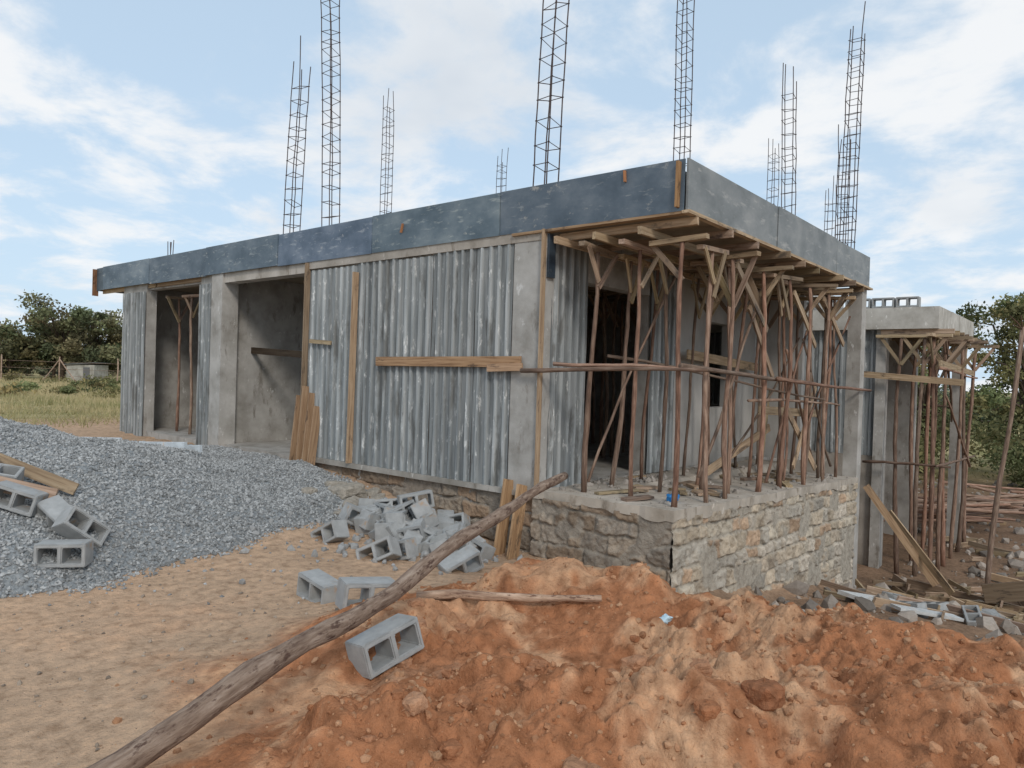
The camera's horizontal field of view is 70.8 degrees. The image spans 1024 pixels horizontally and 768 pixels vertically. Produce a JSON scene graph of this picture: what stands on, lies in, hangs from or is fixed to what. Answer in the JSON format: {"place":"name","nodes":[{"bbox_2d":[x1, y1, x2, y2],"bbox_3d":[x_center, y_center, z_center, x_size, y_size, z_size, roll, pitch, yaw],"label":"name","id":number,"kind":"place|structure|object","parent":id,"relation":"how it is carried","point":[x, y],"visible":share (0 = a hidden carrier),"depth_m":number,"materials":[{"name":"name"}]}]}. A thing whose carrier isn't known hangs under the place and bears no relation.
{"place":"outdoors","nodes":[
{"label":"outdoors","id":0,"kind":"place"},
{"bbox_2d":[0,376,120,427],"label":"field grass","id":1,"kind":"structure","parent":0,"point":[63,399],"depth_m":24.20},
{"bbox_2d":[0,367,1023,767],"bbox_3d":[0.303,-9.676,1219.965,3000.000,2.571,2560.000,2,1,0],"label":"ground","id":2,"kind":"structure","parent":0,"point":[76,737],"depth_m":3.97,"materials":[{"name":"soil"}]},
{"bbox_2d":[2,334,43,374],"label":"bushy tree","id":3,"kind":"object","parent":2,"relation":"on","point":[18,366],"visible":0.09,"depth_m":65.47,"materials":[{"name":"green plant"}]},
{"bbox_2d":[0,320,58,375],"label":"bushy tree","id":4,"kind":"object","parent":2,"relation":"on","point":[7,330],"visible":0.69,"depth_m":59.81,"materials":[{"name":"green plant"}]},
{"bbox_2d":[0,311,106,378],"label":"bushy tree","id":5,"kind":"object","parent":2,"relation":"on","point":[48,349],"visible":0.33,"depth_m":59.71,"materials":[{"name":"green plant"}]},
{"bbox_2d":[0,354,118,380],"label":"wire fence","id":6,"kind":"object","parent":2,"relation":"on","point":[59,360],"visible":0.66,"depth_m":51.99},
{"bbox_2d":[0,289,120,379],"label":"bushy tree","id":7,"kind":"object","parent":2,"relation":"on","point":[50,313],"visible":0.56,"depth_m":59.09,"materials":[{"name":"green plant"}]},
{"bbox_2d":[0,370,120,398],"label":"scrub bushes","id":8,"kind":"object","parent":2,"relation":"on","point":[68,389],"visible":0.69,"depth_m":35.28,"materials":[{"name":"green plant"}]},
{"bbox_2d":[44,308,122,372],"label":"bushy tree","id":9,"kind":"object","parent":2,"relation":"on","point":[88,354],"visible":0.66,"depth_m":59.09,"materials":[{"name":"green plant"}]},
{"bbox_2d":[64,362,110,380],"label":"hut","id":10,"kind":"object","parent":2,"relation":"on","point":[87,369],"visible":0.69,"depth_m":57.01,"materials":[{"name":"paint"}]},
{"bbox_2d":[85,319,121,372],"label":"bushy tree","id":11,"kind":"object","parent":2,"relation":"on","point":[117,336],"visible":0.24,"depth_m":60.25,"materials":[{"name":"green plant"}]},
{"bbox_2d":[0,416,368,611],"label":"gravel pile","id":12,"kind":"object","parent":2,"relation":"on","point":[153,507],"visible":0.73,"depth_m":7.77,"materials":[{"name":"gravel"}]},
{"bbox_2d":[0,463,24,480],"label":"hollow concrete block","id":13,"kind":"object","parent":12,"relation":"on","point":[12,471],"depth_m":6.87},
{"bbox_2d":[0,480,48,516],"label":"hollow concrete block","id":14,"kind":"object","parent":12,"relation":"on","point":[16,503],"depth_m":6.56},
{"bbox_2d":[0,453,79,498],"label":"loose planks","id":15,"kind":"object","parent":12,"relation":"on","point":[57,483],"visible":0.72,"depth_m":7.08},
{"bbox_2d":[37,495,78,536],"bbox_3d":[-4.161,1.225,6.614,0.402,0.203,0.204,28,30,26],"label":"hollow concrete block","id":16,"kind":"object","parent":12,"relation":"on","point":[52,508],"depth_m":6.57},
{"bbox_2d":[33,539,93,567],"bbox_3d":[-3.868,1.463,6.216,0.402,0.203,0.204,2,1,-11],"label":"hollow concrete block","id":17,"kind":"object","parent":12,"relation":"on","point":[65,546],"depth_m":6.15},
{"bbox_2d":[51,505,110,547],"bbox_3d":[-3.893,1.308,6.514,0.204,0.203,0.402,-21,-53,23],"label":"hollow concrete block","id":18,"kind":"object","parent":12,"relation":"on","point":[63,526],"depth_m":6.45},
{"bbox_2d":[85,437,201,452],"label":"steel channels","id":19,"kind":"object","parent":12,"relation":"on","point":[198,448],"visible":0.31,"depth_m":10.24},
{"bbox_2d":[310,520,349,542],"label":"hollow concrete block","id":20,"kind":"object","parent":12,"relation":"on","point":[331,531],"depth_m":7.84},
{"bbox_2d":[0,528,527,764],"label":"pebbles","id":21,"kind":"object","parent":2,"relation":"on","point":[189,681],"visible":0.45,"depth_m":5.02,"materials":[{"name":"stone"}]},
{"bbox_2d":[301,487,317,494],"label":"limestone rock","id":22,"kind":"object","parent":2,"relation":"on","point":[309,490],"visible":0.84,"depth_m":9.17,"materials":[{"name":"stone"}]},
{"bbox_2d":[296,568,337,603],"bbox_3d":[-1.605,1.716,6.018,0.402,0.203,0.204,12,7,42],"label":"hollow concrete block","id":23,"kind":"object","parent":2,"relation":"on","point":[316,585],"depth_m":5.97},
{"bbox_2d":[87,472,567,767],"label":"wooden log","id":24,"kind":"object","parent":2,"relation":"on","point":[166,735],"visible":1,"depth_m":3.36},
{"bbox_2d":[324,480,345,486],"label":"limestone rock","id":25,"kind":"object","parent":2,"relation":"on","point":[329,483],"visible":0.45,"depth_m":9.65,"materials":[{"name":"stone"}]},
{"bbox_2d":[328,482,367,499],"bbox_3d":[-2.218,1.450,9.554,0.393,0.344,0.589,-1,1,36],"label":"limestone rock","id":26,"kind":"object","parent":2,"relation":"on","point":[345,491],"visible":0.62,"depth_m":9.45,"materials":[{"name":"stone"}]},
{"bbox_2d":[342,495,359,506],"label":"limestone rock","id":27,"kind":"object","parent":2,"relation":"on","point":[354,499],"visible":0.32,"depth_m":9.15,"materials":[{"name":"stone"}]},
{"bbox_2d":[335,576,394,608],"bbox_3d":[-1.048,1.521,5.215,0.402,0.203,0.204,8,-2,-29],"label":"hollow concrete block","id":28,"kind":"object","parent":2,"relation":"on","point":[368,586],"depth_m":5.15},
{"bbox_2d":[360,735,376,742],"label":"earth clod","id":29,"kind":"object","parent":2,"relation":"on","point":[369,738],"visible":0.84,"depth_m":2.98,"materials":[{"name":"soil"}]},
{"bbox_2d":[367,487,381,496],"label":"limestone rock","id":30,"kind":"object","parent":2,"relation":"on","point":[374,490],"visible":0.44,"depth_m":9.82,"materials":[{"name":"stone"}]},
{"bbox_2d":[370,493,384,499],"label":"limestone rock","id":31,"kind":"object","parent":2,"relation":"on","point":[378,496],"visible":0.4,"depth_m":9.60,"materials":[{"name":"stone"}]},
{"bbox_2d":[233,500,522,584],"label":"broken block pieces","id":32,"kind":"object","parent":2,"relation":"on","point":[342,547],"visible":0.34,"depth_m":7.62,"materials":[{"name":"concrete"}]},
{"bbox_2d":[355,536,401,561],"bbox_3d":[-1.354,1.719,7.318,0.402,0.203,0.204,-25,-26,11],"label":"hollow concrete block","id":33,"kind":"object","parent":2,"relation":"on","point":[376,548],"depth_m":7.27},
{"bbox_2d":[345,613,424,679],"bbox_3d":[-0.749,1.542,4.255,0.204,0.203,0.402,-10,5,46],"label":"hollow concrete block","id":34,"kind":"object","parent":2,"relation":"on","point":[380,636],"depth_m":4.20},
{"bbox_2d":[392,689,403,699],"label":"earth clod","id":35,"kind":"object","parent":2,"relation":"on","point":[397,694],"visible":1,"depth_m":3.10,"materials":[{"name":"soil"}]},
{"bbox_2d":[384,537,418,559],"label":"hollow concrete block","id":36,"kind":"object","parent":2,"relation":"on","point":[411,547],"depth_m":7.42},
{"bbox_2d":[395,656,412,668],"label":"earth clod","id":37,"kind":"object","parent":2,"relation":"on","point":[406,663],"visible":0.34,"depth_m":4.23,"materials":[{"name":"soil"}]},
{"bbox_2d":[289,386,526,559],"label":"leaning planks","id":38,"kind":"object","parent":2,"relation":"on","point":[305,432],"visible":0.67,"depth_m":11.03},
{"bbox_2d":[402,691,428,715],"bbox_3d":[-0.431,1.380,3.098,0.106,0.100,0.123,-8,4,45],"label":"earth clod","id":39,"kind":"object","parent":2,"relation":"on","point":[414,703],"visible":1,"depth_m":3.07,"materials":[{"name":"soil"}]},
{"bbox_2d":[407,597,424,606],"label":"earth clod","id":40,"kind":"object","parent":2,"relation":"on","point":[415,602],"visible":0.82,"depth_m":4.84,"materials":[{"name":"soil"}]},
{"bbox_2d":[339,490,495,559],"bbox_3d":[-1.234,1.629,8.422,2.116,0.748,1.114,2,1,34],"label":"hollow block pile","id":41,"kind":"object","parent":2,"relation":"on","point":[399,517],"visible":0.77,"depth_m":8.19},
{"bbox_2d":[416,616,426,626],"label":"earth clod","id":42,"kind":"object","parent":2,"relation":"on","point":[421,621],"visible":0.53,"depth_m":4.64,"materials":[{"name":"soil"}]},
{"bbox_2d":[146,426,748,513],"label":"floor slab","id":43,"kind":"structure","parent":2,"relation":"on","point":[602,468],"depth_m":12.88,"materials":[{"name":"concrete"}]},
{"bbox_2d":[438,738,462,759],"bbox_3d":[-0.257,1.542,3.021,0.100,0.090,0.120,8,-5,-29],"label":"earth clod","id":44,"kind":"object","parent":2,"relation":"on","point":[449,749],"visible":0.91,"depth_m":2.99,"materials":[{"name":"soil"}]},
{"bbox_2d":[441,664,461,678],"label":"earth clod","id":45,"kind":"object","parent":2,"relation":"on","point":[446,672],"visible":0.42,"depth_m":3.73,"materials":[{"name":"soil"}]},
{"bbox_2d":[437,544,483,573],"bbox_3d":[-0.506,1.790,7.118,0.402,0.203,0.204,-25,25,-28],"label":"hollow concrete block","id":46,"kind":"object","parent":2,"relation":"on","point":[467,559],"depth_m":7.09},
{"bbox_2d":[455,623,469,633],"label":"earth clod","id":47,"kind":"object","parent":2,"relation":"on","point":[464,628],"visible":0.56,"depth_m":4.82,"materials":[{"name":"soil"}]},
{"bbox_2d":[453,694,472,711],"bbox_3d":[-0.230,1.460,3.293,0.091,0.070,0.081,16,14,35],"label":"earth clod","id":48,"kind":"object","parent":2,"relation":"on","point":[467,703],"visible":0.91,"depth_m":3.27,"materials":[{"name":"soil"}]},
{"bbox_2d":[124,232,866,586],"bbox_3d":[0.472,0.924,16.392,13.646,5.665,12.524,2,1,40],"label":"concrete frame","id":49,"kind":"object","parent":2,"relation":"on","point":[252,396],"visible":0.27,"depth_m":13.27,"materials":[{"name":"concrete"}]},
{"bbox_2d":[251,229,757,485],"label":"nailed boards","id":50,"kind":"object","parent":49,"relation":"attached to","point":[502,363],"visible":0.75,"depth_m":10.47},
{"bbox_2d":[547,234,555,277],"bbox_3d":[0.457,-1.479,8.335,0.030,0.500,0.120,2,1,40],"label":"dark shutter strip","id":51,"kind":"object","parent":49,"relation":"attached to","point":[551,255],"visible":1,"depth_m":8.31,"materials":[{"name":"black metal"}]},
{"bbox_2d":[684,171,843,307],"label":"roof slab","id":52,"kind":"structure","parent":49,"relation":"on","point":[685,206],"depth_m":7.29,"materials":[{"name":"concrete"}]},
{"bbox_2d":[283,35,310,233],"bbox_3d":[-3.575,-4.006,11.950,0.318,3.386,0.283,2,1,35],"label":"rebar column cage","id":53,"kind":"object","parent":52,"relation":"on","point":[295,145],"visible":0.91,"depth_m":11.95,"materials":[{"name":"metal"}]},
{"bbox_2d":[320,0,340,226],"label":"rebar column cage","id":54,"kind":"object","parent":52,"relation":"on","point":[331,111],"visible":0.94,"depth_m":11.24,"materials":[{"name":"metal"}]},
{"bbox_2d":[379,89,394,213],"bbox_3d":[-2.959,-4.623,16.958,0.241,4.560,0.255,1,1,-43],"label":"rebar column cage","id":55,"kind":"object","parent":52,"relation":"on","point":[384,201],"visible":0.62,"depth_m":16.94,"materials":[{"name":"metal"}]},
{"bbox_2d":[100,158,869,293],"bbox_3d":[-1.800,-2.172,14.603,15.071,0.540,6.758,2,1,40],"label":"side fascia formwork","id":56,"kind":"object","parent":52,"relation":"attached to","point":[710,193],"visible":0.61,"depth_m":8.74,"materials":[{"name":"grey"}]},
{"bbox_2d":[496,148,508,192],"bbox_3d":[-0.318,-4.411,19.941,0.241,4.241,0.284,1,1,-43],"label":"rebar column cage","id":57,"kind":"object","parent":52,"relation":"on","point":[502,165],"visible":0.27,"depth_m":19.92,"materials":[{"name":"metal"}]},
{"bbox_2d":[532,0,569,185],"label":"rebar column cage","id":58,"kind":"object","parent":52,"relation":"on","point":[547,150],"visible":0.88,"depth_m":8.52,"materials":[{"name":"metal"}]},
{"bbox_2d":[673,0,694,165],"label":"rebar column cage","id":59,"kind":"object","parent":52,"relation":"on","point":[681,91],"visible":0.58,"depth_m":11.36,"materials":[{"name":"metal"}]},
{"bbox_2d":[767,138,779,206],"bbox_3d":[6.481,-4.102,17.958,0.244,4.088,0.243,1,1,-42],"label":"rebar column cage","id":60,"kind":"object","parent":52,"relation":"on","point":[772,172],"visible":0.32,"depth_m":17.94,"materials":[{"name":"metal"}]},
{"bbox_2d":[781,63,796,214],"bbox_3d":[4.967,-3.923,12.946,0.287,3.735,0.300,2,1,40],"label":"rebar column cage","id":61,"kind":"object","parent":52,"relation":"on","point":[782,148],"visible":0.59,"depth_m":12.94,"materials":[{"name":"metal"}]},
{"bbox_2d":[824,176,835,234],"bbox_3d":[7.910,-3.582,17.956,0.230,3.138,0.250,2,1,44],"label":"rebar column cage","id":62,"kind":"object","parent":52,"relation":"on","point":[832,211],"visible":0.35,"depth_m":17.95,"materials":[{"name":"metal"}]},
{"bbox_2d":[835,124,850,244],"bbox_3d":[6.405,-3.512,13.952,0.239,2.983,0.270,2,1,34],"label":"rebar column cage","id":63,"kind":"object","parent":52,"relation":"on","point":[837,196],"visible":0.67,"depth_m":13.94,"materials":[{"name":"metal"}]},
{"bbox_2d":[839,1,865,248],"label":"rebar column cage","id":64,"kind":"object","parent":52,"relation":"on","point":[854,170],"visible":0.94,"depth_m":12.02,"materials":[{"name":"metal"}]},
{"bbox_2d":[416,589,601,602],"bbox_3d":[-0.030,1.495,5.032,1.302,0.122,0.077,2,1,8],"label":"dry branch","id":65,"kind":"object","parent":2,"relation":"on","point":[449,594],"visible":0.95,"depth_m":5.01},
{"bbox_2d":[2,349,1019,425],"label":"distant bushes","id":66,"kind":"object","parent":2,"relation":"on","point":[41,372],"visible":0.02,"depth_m":73.10,"materials":[{"name":"green plant"}]},
{"bbox_2d":[519,675,538,690],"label":"earth clod","id":67,"kind":"object","parent":2,"relation":"on","point":[528,682],"visible":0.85,"depth_m":3.40,"materials":[{"name":"soil"}]},
{"bbox_2d":[528,658,548,674],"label":"earth clod","id":68,"kind":"object","parent":2,"relation":"on","point":[541,666],"visible":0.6,"depth_m":3.57,"materials":[{"name":"soil"}]},
{"bbox_2d":[111,557,1023,767],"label":"soil crumbs","id":69,"kind":"object","parent":2,"relation":"on","point":[935,748],"visible":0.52,"depth_m":3.33,"materials":[{"name":"soil"}]},
{"bbox_2d":[562,754,601,767],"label":"earth clod","id":70,"kind":"object","parent":2,"relation":"on","point":[571,761],"visible":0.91,"depth_m":2.99,"materials":[{"name":"soil"}]},
{"bbox_2d":[530,497,672,584],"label":"stone plinth front","id":71,"kind":"structure","parent":2,"relation":"on","point":[597,537],"depth_m":7.77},
{"bbox_2d":[533,459,857,522],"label":"porch slab","id":72,"kind":"structure","parent":71,"relation":"on","point":[649,511],"depth_m":8.53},
{"bbox_2d":[594,463,800,501],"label":"timber offcuts","id":73,"kind":"object","parent":72,"relation":"on","point":[681,490],"visible":0.66,"depth_m":8.81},
{"bbox_2d":[559,461,847,507],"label":"mortar crumbs","id":74,"kind":"object","parent":72,"relation":"on","point":[649,478],"visible":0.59,"depth_m":9.41,"materials":[{"name":"concrete"}]},
{"bbox_2d":[621,654,647,672],"bbox_3d":[0.654,1.518,3.895,0.148,0.123,0.128,-5,-3,-38],"label":"earth clod","id":75,"kind":"object","parent":2,"relation":"on","point":[635,663],"visible":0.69,"depth_m":3.87,"materials":[{"name":"soil"}]},
{"bbox_2d":[659,613,672,623],"bbox_3d":[1.011,1.557,4.761,0.109,0.076,0.084,1,1,-39],"label":"plastic wrapper","id":76,"kind":"object","parent":2,"relation":"on","point":[665,618],"visible":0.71,"depth_m":4.73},
{"bbox_2d":[669,533,672,585],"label":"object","id":77,"kind":"object","parent":2,"relation":"on","point":[671,560],"visible":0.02,"depth_m":7.31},
{"bbox_2d":[120,244,677,487],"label":"corrugated metal sheets","id":78,"kind":"structure","parent":77,"relation":"on","point":[393,406],"depth_m":9.70,"materials":[{"name":"corrugated galvanized metal"}]},
{"bbox_2d":[315,462,532,553],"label":"stone plinth","id":79,"kind":"structure","parent":77,"relation":"attached to","point":[478,510],"depth_m":9.29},
{"bbox_2d":[315,457,515,494],"bbox_3d":[-1.401,1.236,9.968,4.583,0.083,0.337,2,1,40],"label":"plinth ledge","id":80,"kind":"object","parent":79,"relation":"on","point":[469,484],"visible":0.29,"depth_m":9.70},
{"bbox_2d":[671,267,806,468],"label":"porch walls","id":81,"kind":"structure","parent":77,"relation":"on","point":[743,409],"depth_m":12.49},
{"bbox_2d":[166,233,871,507],"bbox_3d":[-0.886,-0.162,13.608,12.715,3.050,6.977,2,1,39],"label":"timber scaffolding","id":82,"kind":"object","parent":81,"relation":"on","point":[760,299],"visible":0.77,"depth_m":9.35,"materials":[{"name":"brown wood"}]},
{"bbox_2d":[113,206,848,297],"bbox_3d":[-1.807,-1.956,14.578,14.900,0.028,6.700,2,1,40],"label":"soffit formwork","id":83,"kind":"object","parent":82,"relation":"on","point":[702,227],"visible":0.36,"depth_m":8.90,"materials":[{"name":"brown wood"}]},
{"bbox_2d":[92,160,872,296],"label":"edge timbers","id":84,"kind":"object","parent":82,"relation":"on","point":[604,235],"visible":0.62,"depth_m":8.33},
{"bbox_2d":[97,158,685,290],"bbox_3d":[-4.009,-2.217,12.026,15.027,0.539,0.034,2,1,40],"label":"front fascia formwork","id":85,"kind":"object","parent":84,"relation":"attached to","point":[646,190],"visible":1,"depth_m":9.36,"materials":[{"name":"grey metal"}]},
{"bbox_2d":[689,658,712,677],"bbox_3d":[0.920,1.391,3.538,0.118,0.112,0.145,-7,-1,8],"label":"earth clod","id":86,"kind":"object","parent":2,"relation":"on","point":[703,666],"visible":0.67,"depth_m":3.48,"materials":[{"name":"soil"}]},
{"bbox_2d":[692,699,720,721],"bbox_3d":[0.851,1.442,3.174,0.124,0.103,0.107,-4,2,-11],"label":"earth clod","id":87,"kind":"object","parent":2,"relation":"on","point":[705,710],"visible":0.98,"depth_m":3.14,"materials":[{"name":"soil"}]},
{"bbox_2d":[717,605,730,616],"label":"earth clod","id":88,"kind":"object","parent":2,"relation":"on","point":[722,610],"visible":0.84,"depth_m":4.50,"materials":[{"name":"soil"}]},
{"bbox_2d":[723,612,736,622],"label":"earth clod","id":89,"kind":"object","parent":2,"relation":"on","point":[733,616],"visible":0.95,"depth_m":4.45,"materials":[{"name":"soil"}]},
{"bbox_2d":[741,676,785,710],"bbox_3d":[1.165,1.421,3.301,0.197,0.166,0.180,5,-9,-25],"label":"earth clod","id":90,"kind":"object","parent":2,"relation":"on","point":[764,694],"visible":0.92,"depth_m":3.24,"materials":[{"name":"soil"}]},
{"bbox_2d":[670,483,857,593],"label":"stone plinth side","id":91,"kind":"structure","parent":2,"relation":"on","point":[807,538],"depth_m":9.24,"materials":[{"name":"stone"}]},
{"bbox_2d":[710,306,973,568],"bbox_3d":[7.343,1.070,16.690,5.016,5.188,4.112,2,1,40],"label":"annex concrete","id":92,"kind":"object","parent":2,"relation":"on","point":[873,526],"visible":0.26,"depth_m":14.58,"materials":[{"name":"concrete"}]},
{"bbox_2d":[871,297,895,307],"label":"parapet block","id":93,"kind":"structure","parent":92,"relation":"on","point":[883,300],"depth_m":14.15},
{"bbox_2d":[895,296,920,306],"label":"parapet block","id":94,"kind":"structure","parent":92,"relation":"on","point":[908,299],"depth_m":13.87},
{"bbox_2d":[859,657,877,666],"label":"earth clod","id":95,"kind":"object","parent":2,"relation":"on","point":[864,662],"visible":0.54,"depth_m":3.71,"materials":[{"name":"soil"}]},
{"bbox_2d":[754,479,1023,640],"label":"rubble","id":96,"kind":"object","parent":2,"relation":"on","point":[798,588],"visible":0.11,"depth_m":9.59,"materials":[{"name":"concrete"}]},
{"bbox_2d":[882,591,905,599],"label":"hollow concrete block","id":97,"kind":"object","parent":2,"relation":"on","point":[892,595],"depth_m":10.25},
{"bbox_2d":[837,590,963,621],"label":"precast slabs","id":98,"kind":"structure","parent":2,"relation":"on","point":[920,611],"depth_m":9.30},
{"bbox_2d":[891,600,928,618],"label":"hollow concrete block","id":99,"kind":"object","parent":2,"relation":"on","point":[922,605],"depth_m":9.48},
{"bbox_2d":[820,484,1023,632],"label":"scrap timber","id":100,"kind":"object","parent":2,"relation":"on","point":[997,597],"visible":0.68,"depth_m":11.90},
{"bbox_2d":[862,329,998,576],"bbox_3d":[8.977,1.363,15.188,1.711,4.781,4.711,2,1,44],"label":"annex scaffolding","id":101,"kind":"object","parent":2,"relation":"on","point":[933,340],"visible":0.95,"depth_m":14.07,"materials":[{"name":"wood"}]},
{"bbox_2d":[923,601,948,610],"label":"hollow concrete block","id":102,"kind":"object","parent":2,"relation":"on","point":[934,605],"depth_m":9.79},
{"bbox_2d":[884,481,1023,523],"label":"pole stack","id":103,"kind":"object","parent":2,"relation":"on","point":[982,505],"visible":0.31,"depth_m":18.17,"materials":[{"name":"brown wood"}]},
{"bbox_2d":[916,299,1000,472],"bbox_3d":[17.793,0.191,29.974,5.460,7.285,5.597,2,1,0],"label":"bushy tree","id":104,"kind":"object","parent":2,"relation":"on","point":[979,399],"visible":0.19,"depth_m":29.25,"materials":[{"name":"green plant"}]},
{"bbox_2d":[916,386,1023,487],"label":"undergrowth","id":105,"kind":"object","parent":2,"relation":"on","point":[1015,454],"visible":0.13,"depth_m":25.80,"materials":[{"name":"green plant"}]},
{"bbox_2d":[961,605,981,625],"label":"hollow concrete block","id":106,"kind":"object","parent":2,"relation":"on","point":[969,619],"depth_m":9.51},
{"bbox_2d":[939,292,1023,427],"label":"bushy tree","id":107,"kind":"object","parent":2,"relation":"on","point":[1014,309],"visible":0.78,"depth_m":29.08,"materials":[{"name":"green plant"}]},
{"bbox_2d":[963,292,1023,467],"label":"bushy tree","id":108,"kind":"object","parent":2,"relation":"on","point":[977,327],"visible":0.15,"depth_m":33.88,"materials":[{"name":"green plant"}]},
{"bbox_2d":[985,315,1023,583],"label":"standing pole","id":109,"kind":"object","parent":2,"relation":"on","point":[994,517],"visible":0.92,"depth_m":11.98,"materials":[{"name":"brown wood"}]},
{"bbox_2d":[0,0,1023,392],"label":"sky","id":110,"kind":"structure","parent":0,"point":[129,128],"materials":[{"name":"blue"}]},
{"bbox_2d":[709,330,876,455],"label":"annex cast wall","id":111,"kind":"structure","parent":0,"point":[715,345],"depth_m":14.82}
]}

